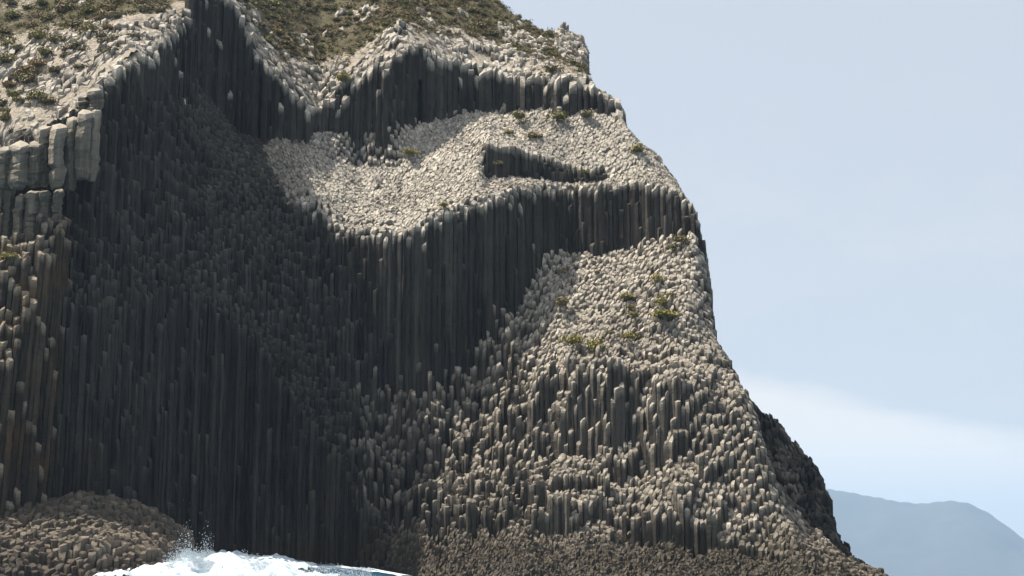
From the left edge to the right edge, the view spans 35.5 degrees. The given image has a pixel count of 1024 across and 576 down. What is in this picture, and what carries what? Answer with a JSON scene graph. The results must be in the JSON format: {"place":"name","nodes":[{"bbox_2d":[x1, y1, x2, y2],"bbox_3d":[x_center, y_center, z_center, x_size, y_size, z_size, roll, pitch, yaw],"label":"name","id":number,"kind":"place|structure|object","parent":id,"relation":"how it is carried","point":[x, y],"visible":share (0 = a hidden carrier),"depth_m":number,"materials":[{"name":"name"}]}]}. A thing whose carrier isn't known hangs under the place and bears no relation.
{"place":"outdoors","nodes":[
{"label":"outdoors","id":0,"kind":"place"},
{"bbox_2d":[0,88,104,514],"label":"rock buttress","id":1,"kind":"object","parent":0,"point":[57,157],"visible":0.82,"depth_m":255.21,"materials":[{"name":"grey stone"}]},
{"bbox_2d":[0,251,18,261],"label":"cushion plant","id":2,"kind":"object","parent":1,"relation":"on","point":[7,256],"visible":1,"depth_m":254.59,"materials":[{"name":"green plant"}]},
{"bbox_2d":[0,490,194,575],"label":"rock shelf","id":3,"kind":"object","parent":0,"point":[83,533],"visible":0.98,"depth_m":235.07,"materials":[{"name":"grey stone"}]},
{"bbox_2d":[122,567,406,575],"bbox_3d":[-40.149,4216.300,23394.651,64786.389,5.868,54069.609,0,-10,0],"label":"sea","id":4,"kind":"structure","parent":0,"point":[371,573],"depth_m":239.16,"materials":[{"name":"liquid"}]},
{"bbox_2d":[88,549,410,575],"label":"surf","id":5,"kind":"structure","parent":4,"relation":"on","point":[234,563],"depth_m":231.23,"materials":[{"name":"white liquid"}]},
{"bbox_2d":[131,520,371,575],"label":"sea spray","id":6,"kind":"object","parent":4,"relation":"on","point":[192,557],"visible":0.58,"depth_m":235.46,"materials":[{"name":"white liquid"}]},
{"bbox_2d":[0,0,586,130],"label":"hillside","id":7,"kind":"structure","parent":0,"point":[479,56],"depth_m":336.53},
{"bbox_2d":[0,97,8,107],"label":"scrub bush","id":8,"kind":"object","parent":7,"relation":"on","point":[2,102],"visible":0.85,"depth_m":283.27,"materials":[{"name":"green plant"}]},
{"bbox_2d":[0,109,10,122],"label":"scrub bush","id":9,"kind":"object","parent":7,"relation":"on","point":[5,116],"visible":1,"depth_m":276.48,"materials":[{"name":"green plant"}]},
{"bbox_2d":[0,26,10,33],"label":"scrub bush","id":10,"kind":"object","parent":7,"relation":"on","point":[2,30],"visible":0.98,"depth_m":307.00,"materials":[{"name":"green plant"}]},
{"bbox_2d":[0,106,10,112],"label":"scrub bush","id":11,"kind":"object","parent":7,"relation":"on","point":[3,108],"visible":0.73,"depth_m":279.35,"materials":[{"name":"green plant"}]},
{"bbox_2d":[0,37,14,45],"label":"scrub bush","id":12,"kind":"object","parent":7,"relation":"on","point":[6,41],"visible":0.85,"depth_m":301.28,"materials":[{"name":"green plant"}]},
{"bbox_2d":[0,51,16,62],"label":"scrub bush","id":13,"kind":"object","parent":7,"relation":"on","point":[7,58],"visible":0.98,"depth_m":295.38,"materials":[{"name":"green plant"}]},
{"bbox_2d":[0,80,16,88],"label":"scrub bush","id":14,"kind":"object","parent":7,"relation":"on","point":[8,84],"visible":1,"depth_m":286.40,"materials":[{"name":"green plant"}]},
{"bbox_2d":[3,0,19,4],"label":"scrub bush","id":15,"kind":"object","parent":7,"relation":"on","point":[11,2],"visible":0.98,"depth_m":319.21,"materials":[{"name":"green plant"}]},
{"bbox_2d":[4,9,22,18],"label":"scrub bush","id":16,"kind":"object","parent":7,"relation":"on","point":[9,14],"visible":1,"depth_m":313.47,"materials":[{"name":"green plant"}]},
{"bbox_2d":[6,88,22,98],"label":"scrub bush","id":17,"kind":"object","parent":7,"relation":"on","point":[12,93],"visible":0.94,"depth_m":282.38,"materials":[{"name":"green plant"}]},
{"bbox_2d":[12,43,23,49],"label":"scrub bush","id":18,"kind":"object","parent":7,"relation":"on","point":[17,47],"visible":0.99,"depth_m":298.91,"materials":[{"name":"green plant"}]},
{"bbox_2d":[11,70,25,80],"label":"scrub bush","id":19,"kind":"object","parent":7,"relation":"on","point":[14,76],"visible":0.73,"depth_m":287.66,"materials":[{"name":"green plant"}]},
{"bbox_2d":[12,95,24,102],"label":"scrub bush","id":20,"kind":"object","parent":7,"relation":"on","point":[19,98],"visible":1,"depth_m":279.20,"materials":[{"name":"green plant"}]},
{"bbox_2d":[18,65,34,72],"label":"scrub bush","id":21,"kind":"object","parent":7,"relation":"on","point":[23,68],"visible":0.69,"depth_m":288.95,"materials":[{"name":"green plant"}]},
{"bbox_2d":[20,3,34,8],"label":"scrub bush","id":22,"kind":"object","parent":7,"relation":"on","point":[28,6],"visible":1,"depth_m":317.36,"materials":[{"name":"green plant"}]},
{"bbox_2d":[19,71,36,82],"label":"scrub bush","id":23,"kind":"object","parent":7,"relation":"on","point":[28,77],"visible":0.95,"depth_m":285.58,"materials":[{"name":"green plant"}]},
{"bbox_2d":[22,87,45,100],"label":"scrub bush","id":24,"kind":"object","parent":7,"relation":"on","point":[34,94],"visible":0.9,"depth_m":278.74,"materials":[{"name":"green plant"}]},
{"bbox_2d":[27,19,40,26],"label":"scrub bush","id":25,"kind":"object","parent":7,"relation":"on","point":[30,23],"visible":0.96,"depth_m":308.46,"materials":[{"name":"green plant"}]},
{"bbox_2d":[25,67,44,73],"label":"scrub bush","id":26,"kind":"object","parent":7,"relation":"on","point":[35,70],"visible":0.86,"depth_m":288.58,"materials":[{"name":"green plant"}]},
{"bbox_2d":[26,28,48,39],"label":"scrub bush","id":27,"kind":"object","parent":7,"relation":"on","point":[37,34],"visible":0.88,"depth_m":301.45,"materials":[{"name":"green plant"}]},
{"bbox_2d":[26,56,50,67],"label":"scrub bush","id":28,"kind":"object","parent":7,"relation":"on","point":[35,62],"visible":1,"depth_m":290.26,"materials":[{"name":"green plant"}]},
{"bbox_2d":[36,0,47,4],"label":"scrub bush","id":29,"kind":"object","parent":7,"relation":"on","point":[41,2],"visible":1,"depth_m":318.13,"materials":[{"name":"green plant"}]},
{"bbox_2d":[35,44,53,55],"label":"scrub bush","id":30,"kind":"object","parent":7,"relation":"on","point":[45,51],"visible":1,"depth_m":293.59,"materials":[{"name":"green plant"}]},
{"bbox_2d":[36,93,57,104],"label":"scrub bush","id":31,"kind":"object","parent":7,"relation":"on","point":[49,99],"visible":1,"depth_m":277.50,"materials":[{"name":"green plant"}]},
{"bbox_2d":[38,12,58,19],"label":"scrub bush","id":32,"kind":"object","parent":7,"relation":"on","point":[48,16],"visible":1,"depth_m":310.36,"materials":[{"name":"green plant"}]},
{"bbox_2d":[47,65,60,72],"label":"scrub bush","id":33,"kind":"object","parent":7,"relation":"on","point":[51,69],"visible":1,"depth_m":286.39,"materials":[{"name":"green plant"}]},
{"bbox_2d":[41,32,68,42],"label":"scrub bush","id":34,"kind":"object","parent":7,"relation":"on","point":[56,37],"visible":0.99,"depth_m":297.89,"materials":[{"name":"green plant"}]},
{"bbox_2d":[54,3,68,11],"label":"scrub bush","id":35,"kind":"object","parent":7,"relation":"on","point":[61,9],"visible":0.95,"depth_m":313.33,"materials":[{"name":"green plant"}]},
{"bbox_2d":[59,51,70,57],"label":"scrub bush","id":36,"kind":"object","parent":7,"relation":"on","point":[64,53],"visible":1,"depth_m":291.92,"materials":[{"name":"green plant"}]},
{"bbox_2d":[53,0,77,8],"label":"scrub bush","id":37,"kind":"object","parent":7,"relation":"on","point":[71,5],"visible":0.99,"depth_m":314.00,"materials":[{"name":"green plant"}]},
{"bbox_2d":[61,42,73,50],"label":"scrub bush","id":38,"kind":"object","parent":7,"relation":"on","point":[65,47],"visible":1,"depth_m":293.55,"materials":[{"name":"green plant"}]},
{"bbox_2d":[66,18,83,26],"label":"scrub bush","id":39,"kind":"object","parent":7,"relation":"on","point":[74,23],"visible":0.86,"depth_m":302.96,"materials":[{"name":"green plant"}]},
{"bbox_2d":[70,39,86,46],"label":"scrub bush","id":40,"kind":"object","parent":7,"relation":"on","point":[75,44],"visible":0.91,"depth_m":294.26,"materials":[{"name":"green plant"}]},
{"bbox_2d":[72,63,89,67],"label":"scrub bush","id":41,"kind":"object","parent":7,"relation":"on","point":[79,66],"visible":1,"depth_m":286.78,"materials":[{"name":"green plant"}]},
{"bbox_2d":[76,46,89,50],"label":"scrub bush","id":42,"kind":"object","parent":7,"relation":"on","point":[82,48],"visible":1,"depth_m":292.63,"materials":[{"name":"green plant"}]},
{"bbox_2d":[77,1,94,12],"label":"scrub bush","id":43,"kind":"object","parent":7,"relation":"on","point":[85,8],"visible":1,"depth_m":309.73,"materials":[{"name":"green plant"}]},
{"bbox_2d":[77,21,101,30],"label":"scrub bush","id":44,"kind":"object","parent":7,"relation":"on","point":[91,25],"visible":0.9,"depth_m":299.09,"materials":[{"name":"green plant"}]},
{"bbox_2d":[83,27,99,33],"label":"scrub bush","id":45,"kind":"object","parent":7,"relation":"on","point":[91,30],"visible":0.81,"depth_m":297.85,"materials":[{"name":"green plant"}]},
{"bbox_2d":[92,9,110,20],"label":"scrub bush","id":46,"kind":"object","parent":7,"relation":"on","point":[100,15],"visible":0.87,"depth_m":303.22,"materials":[{"name":"green plant"}]},
{"bbox_2d":[94,30,109,38],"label":"scrub bush","id":47,"kind":"object","parent":7,"relation":"on","point":[101,34],"visible":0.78,"depth_m":294.14,"materials":[{"name":"green plant"}]},
{"bbox_2d":[96,37,108,43],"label":"scrub bush","id":48,"kind":"object","parent":7,"relation":"on","point":[100,41],"visible":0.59,"depth_m":290.79,"materials":[{"name":"green plant"}]},
{"bbox_2d":[101,23,114,29],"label":"scrub bush","id":49,"kind":"object","parent":7,"relation":"on","point":[107,26],"visible":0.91,"depth_m":297.38,"materials":[{"name":"green plant"}]},
{"bbox_2d":[96,45,124,53],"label":"scrub bush","id":50,"kind":"object","parent":7,"relation":"on","point":[108,48],"visible":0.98,"depth_m":285.34,"materials":[{"name":"green plant"}]},
{"bbox_2d":[104,3,117,10],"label":"scrub bush","id":51,"kind":"object","parent":7,"relation":"on","point":[109,7],"visible":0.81,"depth_m":308.99,"materials":[{"name":"green plant"}]},
{"bbox_2d":[103,34,118,40],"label":"scrub bush","id":52,"kind":"object","parent":7,"relation":"on","point":[111,38],"visible":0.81,"depth_m":290.63,"materials":[{"name":"green plant"}]},
{"bbox_2d":[110,0,124,3],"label":"scrub bush","id":53,"kind":"object","parent":7,"relation":"on","point":[115,1],"visible":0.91,"depth_m":312.24,"materials":[{"name":"green plant"}]},
{"bbox_2d":[109,10,126,17],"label":"scrub bush","id":54,"kind":"object","parent":7,"relation":"on","point":[117,13],"visible":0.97,"depth_m":302.82,"materials":[{"name":"green plant"}]},
{"bbox_2d":[126,31,140,36],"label":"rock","id":55,"kind":"object","parent":7,"relation":"on","point":[132,32],"visible":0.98,"depth_m":291.23,"materials":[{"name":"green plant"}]},
{"bbox_2d":[136,2,151,11],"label":"scrub bush","id":56,"kind":"object","parent":7,"relation":"on","point":[144,8],"visible":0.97,"depth_m":304.76,"materials":[{"name":"green plant"}]},
{"bbox_2d":[153,5,166,12],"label":"scrub bush","id":57,"kind":"object","parent":7,"relation":"on","point":[160,9],"visible":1,"depth_m":303.79,"materials":[{"name":"green plant"}]},
{"bbox_2d":[249,0,259,5],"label":"scrub bush","id":58,"kind":"object","parent":7,"relation":"on","point":[254,2],"visible":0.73,"depth_m":344.24,"materials":[{"name":"green plant"}]},
{"bbox_2d":[263,35,273,43],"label":"scrub bush","id":59,"kind":"object","parent":7,"relation":"on","point":[269,40],"visible":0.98,"depth_m":332.38,"materials":[{"name":"green plant"}]},
{"bbox_2d":[268,0,283,5],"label":"scrub bush","id":60,"kind":"object","parent":7,"relation":"on","point":[276,3],"visible":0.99,"depth_m":355.28,"materials":[{"name":"green plant"}]},
{"bbox_2d":[274,28,285,34],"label":"scrub bush","id":61,"kind":"object","parent":7,"relation":"on","point":[279,31],"visible":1,"depth_m":340.07,"materials":[{"name":"green plant"}]},
{"bbox_2d":[277,16,287,23],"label":"scrub bush","id":62,"kind":"object","parent":7,"relation":"on","point":[280,19],"visible":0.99,"depth_m":348.09,"materials":[{"name":"green plant"}]},
{"bbox_2d":[276,39,293,43],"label":"scrub bush","id":63,"kind":"object","parent":7,"relation":"on","point":[286,42],"visible":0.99,"depth_m":337.42,"materials":[{"name":"green plant"}]},
{"bbox_2d":[279,35,291,39],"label":"scrub bush","id":64,"kind":"object","parent":7,"relation":"on","point":[287,37],"visible":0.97,"depth_m":339.47,"materials":[{"name":"green plant"}]},
{"bbox_2d":[0,0,592,80],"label":"scrub","id":65,"kind":"object","parent":7,"relation":"on","point":[264,10],"visible":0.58,"depth_m":344.92,"materials":[{"name":"green plant"}]},
{"bbox_2d":[297,4,306,9],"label":"scrub bush","id":66,"kind":"object","parent":7,"relation":"on","point":[301,7],"visible":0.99,"depth_m":359.85,"materials":[{"name":"green plant"}]},
{"bbox_2d":[325,30,339,34],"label":"scrub bush","id":67,"kind":"object","parent":7,"relation":"on","point":[332,33],"visible":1,"depth_m":350.39,"materials":[{"name":"green plant"}]},
{"bbox_2d":[340,20,350,25],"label":"scrub bush","id":68,"kind":"object","parent":7,"relation":"on","point":[346,23],"visible":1,"depth_m":353.63,"materials":[{"name":"green plant"}]},
{"bbox_2d":[351,14,362,19],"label":"scrub bush","id":69,"kind":"object","parent":7,"relation":"on","point":[356,17],"visible":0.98,"depth_m":355.63,"materials":[{"name":"green plant"}]},
{"bbox_2d":[372,26,383,31],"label":"scrub bush","id":70,"kind":"object","parent":7,"relation":"on","point":[377,29],"visible":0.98,"depth_m":342.65,"materials":[{"name":"green plant"}]},
{"bbox_2d":[420,0,434,6],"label":"scrub bush","id":71,"kind":"object","parent":7,"relation":"on","point":[425,3],"visible":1,"depth_m":357.52,"materials":[{"name":"green plant"}]},
{"bbox_2d":[437,0,449,6],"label":"scrub bush","id":72,"kind":"object","parent":7,"relation":"on","point":[444,4],"visible":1,"depth_m":361.36,"materials":[{"name":"green plant"}]},
{"bbox_2d":[445,8,454,13],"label":"scrub bush","id":73,"kind":"object","parent":7,"relation":"on","point":[451,11],"visible":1,"depth_m":357.44,"materials":[{"name":"green plant"}]},
{"bbox_2d":[464,30,477,35],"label":"scrub bush","id":74,"kind":"object","parent":7,"relation":"on","point":[471,33],"visible":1,"depth_m":346.88,"materials":[{"name":"green plant"}]},
{"bbox_2d":[468,6,480,12],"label":"scrub bush","id":75,"kind":"object","parent":7,"relation":"on","point":[473,9],"visible":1,"depth_m":362.09,"materials":[{"name":"green plant"}]},
{"bbox_2d":[472,14,482,20],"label":"scrub bush","id":76,"kind":"object","parent":7,"relation":"on","point":[477,17],"visible":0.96,"depth_m":357.79,"materials":[{"name":"green plant"}]},
{"bbox_2d":[474,20,487,26],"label":"scrub bush","id":77,"kind":"object","parent":7,"relation":"on","point":[483,24],"visible":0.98,"depth_m":354.16,"materials":[{"name":"green plant"}]},
{"bbox_2d":[479,10,489,15],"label":"scrub bush","id":78,"kind":"object","parent":7,"relation":"on","point":[484,12],"visible":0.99,"depth_m":362.73,"materials":[{"name":"green plant"}]},
{"bbox_2d":[487,29,498,35],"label":"scrub bush","id":79,"kind":"object","parent":7,"relation":"on","point":[495,32],"visible":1,"depth_m":351.07,"materials":[{"name":"green plant"}]},
{"bbox_2d":[543,27,554,35],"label":"scrub bush","id":80,"kind":"object","parent":7,"relation":"on","point":[549,32],"visible":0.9,"depth_m":359.84,"materials":[{"name":"green plant"}]},
{"bbox_2d":[0,0,888,575],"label":"basalt cliff","id":81,"kind":"structure","parent":0,"point":[298,322],"depth_m":283.92,"materials":[{"name":"grey stone"}]},
{"bbox_2d":[334,71,352,82],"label":"cushion plant","id":82,"kind":"object","parent":81,"relation":"on","point":[343,77],"visible":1,"depth_m":325.73,"materials":[{"name":"green plant"}]},
{"bbox_2d":[401,147,419,155],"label":"cushion plant","id":83,"kind":"object","parent":81,"relation":"on","point":[411,152],"visible":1,"depth_m":318.06,"materials":[{"name":"green plant"}]},
{"bbox_2d":[436,201,448,206],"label":"cushion plant","id":84,"kind":"object","parent":81,"relation":"on","point":[443,203],"visible":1,"depth_m":295.08,"materials":[{"name":"green plant"}]},
{"bbox_2d":[512,109,526,119],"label":"shrub","id":85,"kind":"object","parent":81,"relation":"on","point":[520,115],"visible":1,"depth_m":325.74,"materials":[{"name":"green plant"}]},
{"bbox_2d":[525,131,542,138],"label":"cushion plant","id":86,"kind":"object","parent":81,"relation":"on","point":[533,135],"visible":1,"depth_m":318.63,"materials":[{"name":"green plant"}]},
{"bbox_2d":[541,63,564,72],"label":"shrub","id":87,"kind":"object","parent":81,"relation":"on","point":[552,68],"visible":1,"depth_m":331.23,"materials":[{"name":"green plant"}]},
{"bbox_2d":[546,110,567,120],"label":"shrub","id":88,"kind":"object","parent":81,"relation":"on","point":[560,115],"visible":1,"depth_m":323.50,"materials":[{"name":"green plant"}]},
{"bbox_2d":[554,296,569,307],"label":"shrub","id":89,"kind":"object","parent":81,"relation":"on","point":[561,301],"visible":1,"depth_m":289.94,"materials":[{"name":"green plant"}]},
{"bbox_2d":[557,267,568,273],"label":"shrub","id":90,"kind":"object","parent":81,"relation":"on","point":[562,271],"visible":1,"depth_m":297.28,"materials":[{"name":"green plant"}]},
{"bbox_2d":[558,333,585,346],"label":"cushion plant","id":91,"kind":"object","parent":81,"relation":"on","point":[574,339],"visible":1,"depth_m":280.33,"materials":[{"name":"green plant"}]},
{"bbox_2d":[578,169,589,173],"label":"shrub","id":92,"kind":"object","parent":81,"relation":"on","point":[584,171],"visible":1,"depth_m":308.77,"materials":[{"name":"green plant"}]},
{"bbox_2d":[579,108,593,118],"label":"shrub","id":93,"kind":"object","parent":81,"relation":"on","point":[586,114],"visible":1,"depth_m":322.24,"materials":[{"name":"green plant"}]},
{"bbox_2d":[585,335,606,350],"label":"cushion plant","id":94,"kind":"object","parent":81,"relation":"on","point":[592,344],"visible":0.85,"depth_m":277.82,"materials":[{"name":"green plant"}]},
{"bbox_2d":[618,292,634,298],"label":"cushion plant","id":95,"kind":"object","parent":81,"relation":"on","point":[626,296],"visible":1,"depth_m":286.16,"materials":[{"name":"green plant"}]},
{"bbox_2d":[619,331,639,338],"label":"cushion plant","id":96,"kind":"object","parent":81,"relation":"on","point":[632,335],"visible":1,"depth_m":276.35,"materials":[{"name":"green plant"}]},
{"bbox_2d":[628,311,637,315],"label":"cushion plant","id":97,"kind":"object","parent":81,"relation":"on","point":[631,313],"visible":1,"depth_m":281.45,"materials":[{"name":"green plant"}]},
{"bbox_2d":[628,143,644,151],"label":"cushion plant","id":98,"kind":"object","parent":81,"relation":"on","point":[636,147],"visible":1,"depth_m":311.58,"materials":[{"name":"green plant"}]},
{"bbox_2d":[650,272,665,280],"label":"cushion plant","id":99,"kind":"object","parent":81,"relation":"on","point":[652,278],"visible":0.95,"depth_m":285.11,"materials":[{"name":"green plant"}]},
{"bbox_2d":[654,294,672,305],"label":"cushion plant","id":100,"kind":"object","parent":81,"relation":"on","point":[662,301],"visible":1,"depth_m":280.30,"materials":[{"name":"green plant"}]},
{"bbox_2d":[650,307,679,319],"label":"cushion plant","id":101,"kind":"object","parent":81,"relation":"on","point":[666,314],"visible":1,"depth_m":276.69,"materials":[{"name":"green plant"}]},
{"bbox_2d":[665,243,679,248],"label":"shrub","id":102,"kind":"object","parent":81,"relation":"on","point":[673,246],"visible":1,"depth_m":290.16,"materials":[{"name":"green plant"}]},
{"bbox_2d":[670,234,690,241],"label":"shrub","id":103,"kind":"object","parent":81,"relation":"on","point":[679,238],"visible":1,"depth_m":290.32,"materials":[{"name":"green plant"}]},
{"bbox_2d":[500,0,1023,538],"label":"sky","id":104,"kind":"structure","parent":0,"point":[852,171],"materials":[{"name":"blue"}]},
{"bbox_2d":[751,400,868,565],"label":"headland","id":105,"kind":"structure","parent":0,"point":[799,478],"depth_m":348.23,"materials":[{"name":"grey stone"}]},
{"bbox_2d":[826,489,1023,575],"bbox_3d":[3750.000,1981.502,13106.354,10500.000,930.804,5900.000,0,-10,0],"label":"distant mountain","id":106,"kind":"structure","parent":0,"point":[938,538],"depth_m":11842.36,"materials":[{"name":"blue stone"}]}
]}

